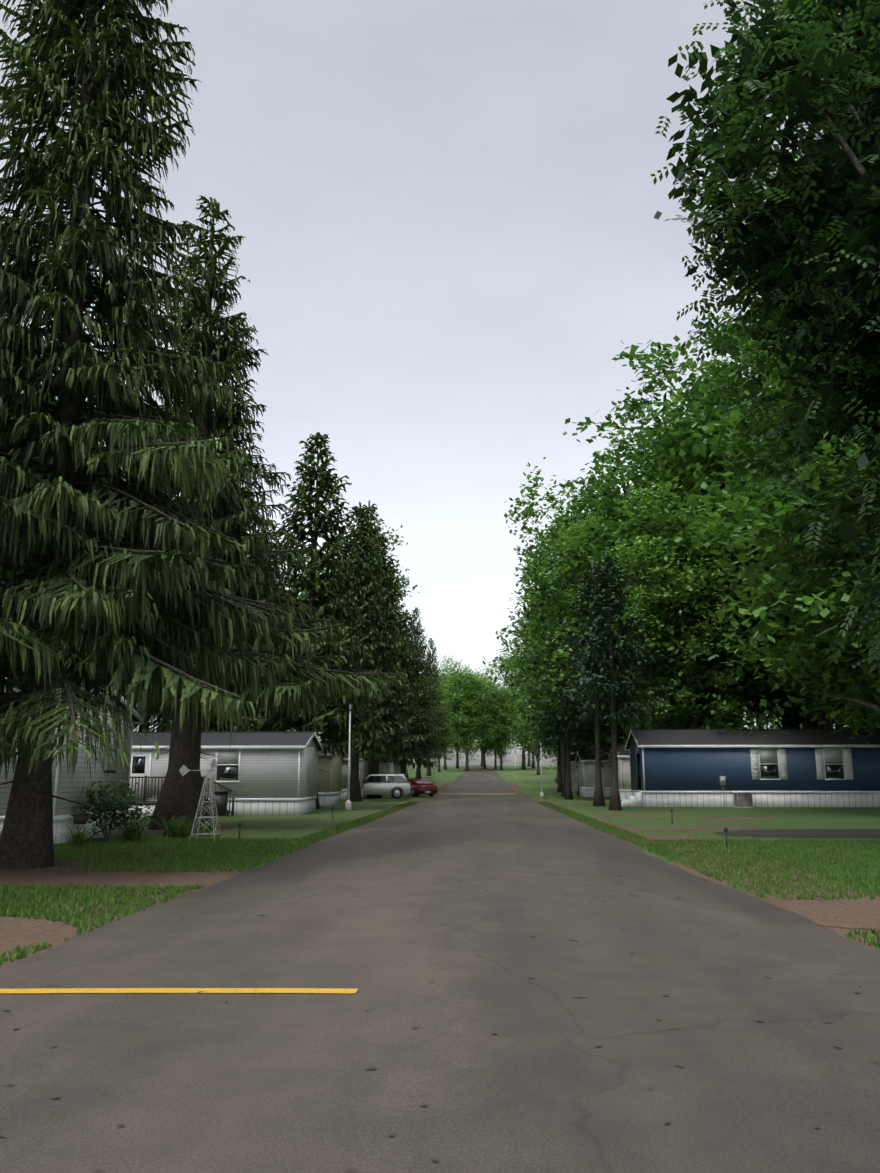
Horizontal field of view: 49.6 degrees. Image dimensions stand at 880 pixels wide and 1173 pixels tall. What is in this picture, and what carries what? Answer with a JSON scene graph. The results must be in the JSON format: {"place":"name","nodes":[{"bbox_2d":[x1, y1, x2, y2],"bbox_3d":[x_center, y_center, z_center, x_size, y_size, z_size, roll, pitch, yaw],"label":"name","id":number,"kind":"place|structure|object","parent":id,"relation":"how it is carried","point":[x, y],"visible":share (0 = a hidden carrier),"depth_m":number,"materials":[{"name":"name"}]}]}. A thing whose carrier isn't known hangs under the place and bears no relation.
{"place":"outdoors","nodes":[
{"label":"outdoors","id":0,"kind":"place"},
{"bbox_2d":[0,0,855,765],"label":"sky","id":1,"kind":"structure","parent":0,"point":[445,210],"materials":[{"name":"white"}]},
{"bbox_2d":[0,765,879,1172],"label":"road asphalt","id":2,"kind":"structure","parent":0,"point":[404,935],"depth_m":5.75,"materials":[{"name":"grey asphalt"}]},
{"bbox_2d":[0,988,357,992],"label":"road marking line","id":3,"kind":"object","parent":2,"relation":"on","point":[192,990],"visible":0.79,"depth_m":6.59,"materials":[{"name":"paint"}]},
{"bbox_2d":[0,814,879,1172],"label":"fallen leaves","id":4,"kind":"object","parent":2,"relation":"on","point":[348,1170],"visible":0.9,"depth_m":5.74,"materials":[{"name":"brown plant"}]},
{"bbox_2d":[441,793,516,793],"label":"speed hump","id":5,"kind":"object","parent":2,"relation":"on","point":[478,793],"visible":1,"depth_m":85.94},
{"bbox_2d":[0,766,879,916],"bbox_3d":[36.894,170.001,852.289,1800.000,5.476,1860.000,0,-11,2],"label":"terrain","id":6,"kind":"structure","parent":0,"point":[307,824],"depth_m":35.62,"materials":[{"name":"green plant"}]},
{"bbox_2d":[0,398,28,644],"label":"spruce","id":7,"kind":"object","parent":6,"relation":"on","point":[14,627],"visible":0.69,"depth_m":13.06,"materials":[{"name":"green plant"}]},
{"bbox_2d":[1,400,72,676],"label":"tree","id":8,"kind":"object","parent":6,"relation":"on","point":[36,467],"depth_m":43.20,"materials":[{"name":"green plant"}]},
{"bbox_2d":[0,378,141,685],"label":"tree","id":9,"kind":"object","parent":6,"relation":"on","point":[24,572],"depth_m":43.67,"materials":[{"name":"green plant"}]},
{"bbox_2d":[0,685,143,843],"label":"home","id":10,"kind":"object","parent":6,"relation":"on","point":[65,785],"visible":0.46,"depth_m":22.70,"materials":[{"name":"grey"}]},
{"bbox_2d":[54,824,103,848],"bbox_3d":[-7.760,5.369,20.466,1.399,0.499,1.202,0,-11,2],"label":"daylily","id":11,"kind":"object","parent":6,"relation":"on","point":[78,840],"visible":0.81,"depth_m":20.46,"materials":[{"name":"green plant"}]},
{"bbox_2d":[5,416,167,731],"bbox_3d":[-23.620,0.181,66.004,16.584,28.644,14.555,2,-12,-9],"label":"tree","id":12,"kind":"object","parent":6,"relation":"on","point":[68,675],"depth_m":64.13,"materials":[{"name":"green plant"}]},
{"bbox_2d":[76,779,147,843],"bbox_3d":[-7.654,5.220,22.134,1.486,1.463,1.615,8,-14,-35],"label":"shrub","id":13,"kind":"object","parent":6,"relation":"on","point":[98,810],"visible":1,"depth_m":22.00,"materials":[{"name":"green plant"}]},
{"bbox_2d":[118,800,158,832],"bbox_3d":[-7.669,5.900,24.207,1.020,0.949,1.012,0,-11,2],"label":"shrub","id":14,"kind":"object","parent":6,"relation":"on","point":[144,815],"visible":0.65,"depth_m":24.14,"materials":[{"name":"green plant"}]},
{"bbox_2d":[117,818,161,841],"bbox_3d":[-7.259,5.782,22.623,1.253,0.537,1.303,-9,-15,39],"label":"daylily","id":15,"kind":"object","parent":6,"relation":"on","point":[134,836],"visible":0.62,"depth_m":22.58,"materials":[{"name":"green plant"}]},
{"bbox_2d":[154,815,191,836],"bbox_3d":[-6.939,6.176,24.569,1.280,0.532,1.506,6,-13,-27],"label":"daylily","id":16,"kind":"object","parent":6,"relation":"on","point":[165,823],"visible":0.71,"depth_m":24.54,"materials":[{"name":"green plant"}]},
{"bbox_2d":[156,820,197,837],"bbox_3d":[-6.560,6.082,23.907,1.179,0.454,1.361,0,-11,2],"label":"daylily","id":17,"kind":"object","parent":6,"relation":"on","point":[180,832],"visible":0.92,"depth_m":23.83,"materials":[{"name":"green plant"}]},
{"bbox_2d":[126,776,234,816],"bbox_3d":[-11.001,8.472,38.401,5.460,1.680,1.988,0,-11,2],"label":"porch","id":18,"kind":"object","parent":6,"relation":"on","point":[152,804],"visible":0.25,"depth_m":37.58,"materials":[{"name":"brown wood"}]},
{"bbox_2d":[175,816,204,834],"bbox_3d":[-6.636,6.347,25.336,1.154,0.498,1.272,0,-11,2],"label":"daylily","id":19,"kind":"object","parent":6,"relation":"on","point":[185,820],"visible":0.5,"depth_m":25.33,"materials":[{"name":"green plant"}]},
{"bbox_2d":[179,759,221,841],"bbox_3d":[-5.710,5.061,22.578,1.033,1.937,0.626,0,-11,2],"label":"garden windmill","id":20,"kind":"object","parent":6,"relation":"on","point":[184,770],"visible":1,"depth_m":22.66},
{"bbox_2d":[137,408,276,731],"bbox_3d":[-11.674,0.542,48.227,7.051,20.919,7.952,0,-12,-3],"label":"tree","id":21,"kind":"object","parent":6,"relation":"on","point":[203,729],"visible":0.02,"depth_m":45.94,"materials":[{"name":"green plant"}]},
{"bbox_2d":[192,819,224,835],"bbox_3d":[-6.103,6.294,24.870,1.204,0.419,1.120,0,-11,2],"label":"daylily","id":22,"kind":"object","parent":6,"relation":"on","point":[209,827],"visible":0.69,"depth_m":24.77,"materials":[{"name":"green plant"}]},
{"bbox_2d":[133,482,288,731],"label":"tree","id":23,"kind":"object","parent":6,"relation":"on","point":[214,727],"visible":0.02,"depth_m":48.84,"materials":[{"name":"green plant"}]},
{"bbox_2d":[211,791,228,816],"bbox_3d":[-8.495,8.394,36.807,0.640,0.995,0.730,2,-12,-9],"label":"wheelie bin","id":24,"kind":"object","parent":6,"relation":"on","point":[221,798],"visible":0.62,"depth_m":36.56,"materials":[{"name":"grey plastic"}]},
{"bbox_2d":[129,731,322,814],"bbox_3d":[-16.194,8.108,41.918,21.464,3.980,4.644,0,-11,2],"label":"home","id":25,"kind":"object","parent":6,"relation":"on","point":[266,772],"visible":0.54,"depth_m":39.55,"materials":[{"name":"grey metal"}]},
{"bbox_2d":[212,529,301,730],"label":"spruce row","id":26,"kind":"object","parent":6,"relation":"on","point":[288,722],"depth_m":68.54,"materials":[{"name":"green plant"}]},
{"bbox_2d":[227,431,391,808],"bbox_3d":[-6.743,1.362,48.276,8.113,19.330,8.836,10,-15,-42],"label":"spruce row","id":27,"kind":"object","parent":6,"relation":"on","point":[322,527],"visible":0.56,"depth_m":48.19,"materials":[{"name":"green plant"}]},
{"bbox_2d":[283,557,336,740],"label":"tree","id":28,"kind":"object","parent":6,"relation":"on","point":[299,597],"visible":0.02,"depth_m":111.02,"materials":[{"name":"green plant"}]},
{"bbox_2d":[317,743,346,805],"bbox_3d":[-15.930,10.769,55.184,20.464,3.990,4.644,0,-11,2],"label":"home","id":29,"kind":"object","parent":6,"relation":"on","point":[329,785],"visible":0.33,"depth_m":52.81,"materials":[{"name":"beige"}]},
{"bbox_2d":[345,700,352,810],"bbox_3d":[-4.248,7.926,44.663,0.323,5.218,0.340,0,-11,2],"label":"lamp post","id":30,"kind":"object","parent":6,"relation":"on","point":[348,805],"visible":0.96,"depth_m":44.52,"materials":[{"name":"metal"}]},
{"bbox_2d":[294,501,417,801],"bbox_3d":[-5.570,4.010,63.227,8.198,20.028,7.566,0,-11,2],"label":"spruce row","id":31,"kind":"object","parent":6,"relation":"on","point":[389,716],"visible":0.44,"depth_m":62.77,"materials":[{"name":"green plant"}]},
{"bbox_2d":[341,754,370,799],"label":"home","id":32,"kind":"object","parent":6,"relation":"on","point":[363,770],"visible":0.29,"depth_m":67.01,"materials":[{"name":"beige"}]},
{"bbox_2d":[291,516,422,721],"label":"tree","id":33,"kind":"object","parent":6,"relation":"on","point":[303,592],"depth_m":90.22,"materials":[{"name":"green plant"}]},
{"bbox_2d":[326,500,420,775],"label":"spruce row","id":34,"kind":"object","parent":6,"relation":"on","point":[374,525],"depth_m":85.83,"materials":[{"name":"green plant"}]},
{"bbox_2d":[319,533,433,797],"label":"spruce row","id":35,"kind":"object","parent":6,"relation":"on","point":[394,738],"visible":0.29,"depth_m":74.18,"materials":[{"name":"green plant"}]},
{"bbox_2d":[367,758,396,774],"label":"home","id":36,"kind":"object","parent":6,"relation":"on","point":[388,767],"visible":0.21,"depth_m":84.66,"materials":[{"name":"grey"}]},
{"bbox_2d":[363,773,410,798],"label":"station wagon","id":37,"kind":"object","parent":6,"relation":"on","point":[396,785],"visible":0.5,"depth_m":69.09,"materials":[{"name":"white paint"}]},
{"bbox_2d":[394,760,406,777],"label":"home","id":38,"kind":"object","parent":6,"relation":"on","point":[397,769],"visible":0.06,"depth_m":102.30,"materials":[{"name":"beige"}]},
{"bbox_2d":[391,578,421,751],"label":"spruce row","id":39,"kind":"object","parent":6,"relation":"on","point":[400,626],"depth_m":114.33,"materials":[{"name":"green plant"}]},
{"bbox_2d":[383,611,446,778],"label":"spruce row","id":40,"kind":"object","parent":6,"relation":"on","point":[402,764],"visible":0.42,"depth_m":97.64,"materials":[{"name":"green plant"}]},
{"bbox_2d":[407,779,436,796],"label":"red sedan","id":41,"kind":"object","parent":6,"relation":"on","point":[423,786],"visible":0.71,"depth_m":77.43,"materials":[{"name":"red paint"}]},
{"bbox_2d":[407,607,445,778],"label":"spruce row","id":42,"kind":"object","parent":6,"relation":"on","point":[433,731],"visible":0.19,"depth_m":132.75,"materials":[{"name":"green plant"}]},
{"bbox_2d":[421,638,452,775],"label":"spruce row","id":43,"kind":"object","parent":6,"relation":"on","point":[437,683],"visible":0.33,"depth_m":167.11,"materials":[{"name":"green plant"}]},
{"bbox_2d":[0,801,879,964],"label":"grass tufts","id":44,"kind":"object","parent":6,"relation":"on","point":[202,848],"visible":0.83,"depth_m":16.41,"materials":[{"name":"green plant"}]},
{"bbox_2d":[0,783,879,967],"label":"dirt patches","id":45,"kind":"object","parent":6,"relation":"on","point":[842,917],"visible":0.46,"depth_m":13.43,"materials":[{"name":"brown soil"}]},
{"bbox_2d":[0,0,318,868],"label":"spruce","id":46,"kind":"object","parent":45,"relation":"on","point":[50,528],"visible":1,"depth_m":17.23,"materials":[{"name":"green plant"}]},
{"bbox_2d":[68,700,94,823],"bbox_3d":[-6.070,2.942,16.313,0.382,2.181,0.401,10,-15,-40],"label":"hanging basket","id":47,"kind":"object","parent":46,"relation":"attached to","point":[80,818],"visible":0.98,"depth_m":16.06,"materials":[{"name":"green"}]},
{"bbox_2d":[59,195,407,829],"bbox_3d":[-6.840,-3.017,30.377,11.671,20.874,9.234,0,-11,2],"label":"spruce","id":48,"kind":"object","parent":45,"relation":"on","point":[179,795],"visible":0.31,"depth_m":29.69,"materials":[{"name":"green plant"}]},
{"bbox_2d":[430,701,459,771],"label":"tree","id":49,"kind":"object","parent":6,"relation":"on","point":[447,731],"visible":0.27,"depth_m":202.64,"materials":[{"name":"green plant"}]},
{"bbox_2d":[428,661,477,769],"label":"tree","id":50,"kind":"object","parent":6,"relation":"on","point":[443,678],"visible":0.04,"depth_m":231.41,"materials":[{"name":"green plant"}]},
{"bbox_2d":[440,655,478,767],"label":"tree","id":51,"kind":"object","parent":6,"relation":"on","point":[456,749],"visible":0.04,"depth_m":256.12,"materials":[{"name":"green plant"}]},
{"bbox_2d":[435,659,497,770],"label":"tree","id":52,"kind":"object","parent":6,"relation":"on","point":[465,705],"visible":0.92,"depth_m":216.09,"materials":[{"name":"green plant"}]},
{"bbox_2d":[463,680,505,768],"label":"tree","id":53,"kind":"object","parent":6,"relation":"on","point":[484,759],"visible":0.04,"depth_m":241.77,"materials":[{"name":"green plant"}]},
{"bbox_2d":[470,665,502,766],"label":"tree","id":54,"kind":"object","parent":6,"relation":"on","point":[494,686],"visible":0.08,"depth_m":288.53,"materials":[{"name":"green plant"}]},
{"bbox_2d":[480,706,511,768],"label":"tree","id":55,"kind":"object","parent":6,"relation":"on","point":[495,765],"depth_m":243.90,"materials":[{"name":"green plant"}]},
{"bbox_2d":[475,677,527,769],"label":"tree","id":56,"kind":"object","parent":6,"relation":"on","point":[501,717],"visible":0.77,"depth_m":221.82,"materials":[{"name":"green plant"}]},
{"bbox_2d":[488,646,532,769],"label":"tree","id":57,"kind":"object","parent":6,"relation":"on","point":[506,659],"visible":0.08,"depth_m":236.52,"materials":[{"name":"green plant"}]},
{"bbox_2d":[514,751,516,780],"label":"lamp post","id":58,"kind":"object","parent":6,"relation":"on","point":[515,767],"visible":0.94,"depth_m":135.09,"materials":[{"name":"metal"}]},
{"bbox_2d":[506,676,530,766],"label":"tree","id":59,"kind":"object","parent":6,"relation":"on","point":[528,764],"depth_m":291.78,"materials":[{"name":"green plant"}]},
{"bbox_2d":[510,672,547,767],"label":"tree","id":60,"kind":"object","parent":6,"relation":"on","point":[533,765],"depth_m":255.87,"materials":[{"name":"green plant"}]},
{"bbox_2d":[498,614,561,783],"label":"tree","id":61,"kind":"object","parent":6,"relation":"on","point":[516,676],"visible":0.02,"depth_m":122.58,"materials":[{"name":"green plant"}]},
{"bbox_2d":[509,698,553,774],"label":"tree","id":62,"kind":"object","parent":6,"relation":"on","point":[537,756],"visible":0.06,"depth_m":173.71,"materials":[{"name":"green plant"}]},
{"bbox_2d":[476,457,600,794],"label":"tree","id":63,"kind":"object","parent":6,"relation":"on","point":[528,511],"visible":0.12,"depth_m":85.54,"materials":[{"name":"green plant"}]},
{"bbox_2d":[539,741,543,798],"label":"lamp post","id":64,"kind":"object","parent":6,"relation":"on","point":[541,793],"visible":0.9,"depth_m":70.01,"materials":[{"name":"metal"}]},
{"bbox_2d":[506,616,594,783],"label":"tree","id":65,"kind":"object","parent":6,"relation":"on","point":[555,751],"visible":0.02,"depth_m":99.56,"materials":[{"name":"green plant"}]},
{"bbox_2d":[533,706,577,791],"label":"pine","id":66,"kind":"object","parent":6,"relation":"on","point":[559,788],"visible":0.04,"depth_m":92.67,"materials":[{"name":"green plant"}]},
{"bbox_2d":[528,650,587,796],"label":"pine","id":67,"kind":"object","parent":6,"relation":"on","point":[562,722],"visible":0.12,"depth_m":78.29,"materials":[{"name":"green plant"}]},
{"bbox_2d":[520,624,601,799],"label":"pine","id":68,"kind":"object","parent":6,"relation":"on","point":[568,789],"visible":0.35,"depth_m":67.77,"materials":[{"name":"green plant"}]},
{"bbox_2d":[570,754,578,791],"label":"home","id":69,"kind":"object","parent":6,"relation":"on","point":[574,775],"depth_m":94.58,"materials":[{"name":"grey"}]},
{"bbox_2d":[510,555,646,774],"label":"tree","id":70,"kind":"object","parent":6,"relation":"on","point":[536,641],"visible":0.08,"depth_m":79.60,"materials":[{"name":"green plant"}]},
{"bbox_2d":[496,471,682,756],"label":"tree","id":71,"kind":"object","parent":6,"relation":"on","point":[542,614],"visible":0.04,"depth_m":72.41,"materials":[{"name":"green plant"}]},
{"bbox_2d":[575,752,610,796],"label":"home","id":72,"kind":"object","parent":6,"relation":"on","point":[586,772],"visible":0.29,"depth_m":76.97,"materials":[{"name":"grey"}]},
{"bbox_2d":[561,729,628,767],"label":"tree","id":73,"kind":"object","parent":6,"relation":"on","point":[575,750],"depth_m":94.72,"materials":[{"name":"green plant"}]},
{"bbox_2d":[546,561,647,805],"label":"pine","id":74,"kind":"object","parent":6,"relation":"on","point":[598,800],"visible":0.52,"depth_m":52.56,"materials":[{"name":"green plant"}]},
{"bbox_2d":[536,468,684,766],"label":"tree","id":75,"kind":"object","parent":6,"relation":"on","point":[592,521],"visible":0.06,"depth_m":65.36,"materials":[{"name":"green plant"}]},
{"bbox_2d":[563,550,676,810],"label":"tree","id":76,"kind":"object","parent":6,"relation":"on","point":[610,586],"visible":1,"depth_m":45.62,"materials":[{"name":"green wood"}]},
{"bbox_2d":[609,745,631,799],"bbox_3d":[21.856,12.356,63.462,20.464,4.140,4.644,0,-11,2],"label":"home","id":77,"kind":"object","parent":6,"relation":"on","point":[624,783],"visible":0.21,"depth_m":61.81,"materials":[{"name":"beige"}]},
{"bbox_2d":[621,792,641,806],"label":"steps","id":78,"kind":"structure","parent":6,"relation":"on","point":[634,799],"depth_m":50.55,"materials":[{"name":"white concrete"}]},
{"bbox_2d":[570,369,765,726],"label":"tree","id":79,"kind":"object","parent":6,"relation":"on","point":[654,415],"depth_m":77.24,"materials":[{"name":"green plant"}]},
{"bbox_2d":[557,413,790,747],"bbox_3d":[17.177,1.320,61.994,15.101,24.831,15.236,8,-14,-33],"label":"tree","id":80,"kind":"object","parent":6,"relation":"on","point":[610,477],"visible":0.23,"depth_m":61.34,"materials":[{"name":"green plant"}]},
{"bbox_2d":[601,477,780,738],"bbox_3d":[15.254,3.129,57.424,10.869,19.472,12.385,-5,-13,25],"label":"tree","id":81,"kind":"object","parent":6,"relation":"on","point":[667,615],"visible":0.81,"depth_m":54.88,"materials":[{"name":"green plant"}]},
{"bbox_2d":[548,335,854,728],"bbox_3d":[17.988,-1.291,66.482,21.437,31.725,21.351,-4,-12,18],"label":"tree","id":82,"kind":"object","parent":6,"relation":"on","point":[636,405],"visible":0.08,"depth_m":64.74,"materials":[{"name":"green plant"}]},
{"bbox_2d":[720,776,730,806],"bbox_3d":[15.164,10.709,49.658,1.041,1.630,0.190,0,-11,2],"label":"electric meter","id":83,"kind":"object","parent":6,"relation":"on","point":[723,781],"visible":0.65,"depth_m":49.75,"materials":[{"name":"grey metal"}]},
{"bbox_2d":[724,827,727,846],"bbox_3d":[6.195,5.456,20.626,0.092,0.490,0.092,4,-12,-20],"label":"marker","id":84,"kind":"object","parent":6,"relation":"on","point":[725,829],"visible":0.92,"depth_m":20.63,"materials":[{"name":"black metal"}]},
{"bbox_2d":[733,792,753,807],"bbox_3d":[15.555,10.957,48.923,0.840,0.795,0.840,0,-11,2],"label":"air conditioner","id":85,"kind":"object","parent":6,"relation":"on","point":[743,799],"visible":0.98,"depth_m":48.58,"materials":[{"name":"grey metal"}]},
{"bbox_2d":[641,157,858,733],"bbox_3d":[22.752,-5.520,57.750,20.411,36.584,20.230,0,-11,-2],"label":"tree","id":86,"kind":"object","parent":6,"relation":"on","point":[695,480],"visible":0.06,"depth_m":56.50,"materials":[{"name":"green plant"}]},
{"bbox_2d":[625,724,879,806],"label":"blue home","id":87,"kind":"object","parent":6,"relation":"on","point":[800,767],"visible":1,"depth_m":49.93,"materials":[{"name":"blue"}]},
{"bbox_2d":[744,701,780,728],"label":"tree","id":88,"kind":"object","parent":6,"relation":"on","point":[774,725],"visible":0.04,"depth_m":146.22,"materials":[{"name":"green plant"}]},
{"bbox_2d":[650,0,879,692],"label":"tree","id":89,"kind":"object","parent":6,"relation":"on","point":[809,265],"visible":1,"depth_m":20.10,"materials":[{"name":"green plant"}]},
{"bbox_2d":[657,299,879,753],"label":"tree","id":90,"kind":"object","parent":6,"relation":"on","point":[779,503],"visible":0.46,"depth_m":39.35,"materials":[{"name":"green plant"}]},
{"bbox_2d":[689,476,876,728],"bbox_3d":[22.090,0.946,57.322,15.646,23.720,15.708,4,-12,-19],"label":"tree","id":91,"kind":"object","parent":6,"relation":"on","point":[808,722],"visible":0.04,"depth_m":55.97,"materials":[{"name":"green plant"}]},
{"bbox_2d":[713,642,879,728],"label":"tree","id":92,"kind":"object","parent":6,"relation":"on","point":[797,720],"depth_m":63.26,"materials":[{"name":"green plant"}]},
{"bbox_2d":[714,829,879,836],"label":"parking pad","id":93,"kind":"object","parent":6,"relation":"on","point":[819,833],"visible":1,"depth_m":25.76,"materials":[{"name":"concrete"}]},
{"bbox_2d":[728,374,879,743],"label":"tree","id":94,"kind":"object","parent":6,"relation":"on","point":[845,670],"visible":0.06,"depth_m":46.85,"materials":[{"name":"green plant"}]},
{"bbox_2d":[743,682,878,728],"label":"tree","id":95,"kind":"object","parent":6,"relation":"on","point":[836,727],"depth_m":72.39,"materials":[{"name":"green plant"}]},
{"bbox_2d":[833,715,866,728],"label":"tree","id":96,"kind":"object","parent":6,"relation":"on","point":[838,720],"depth_m":78.19,"materials":[{"name":"green plant"}]}
]}

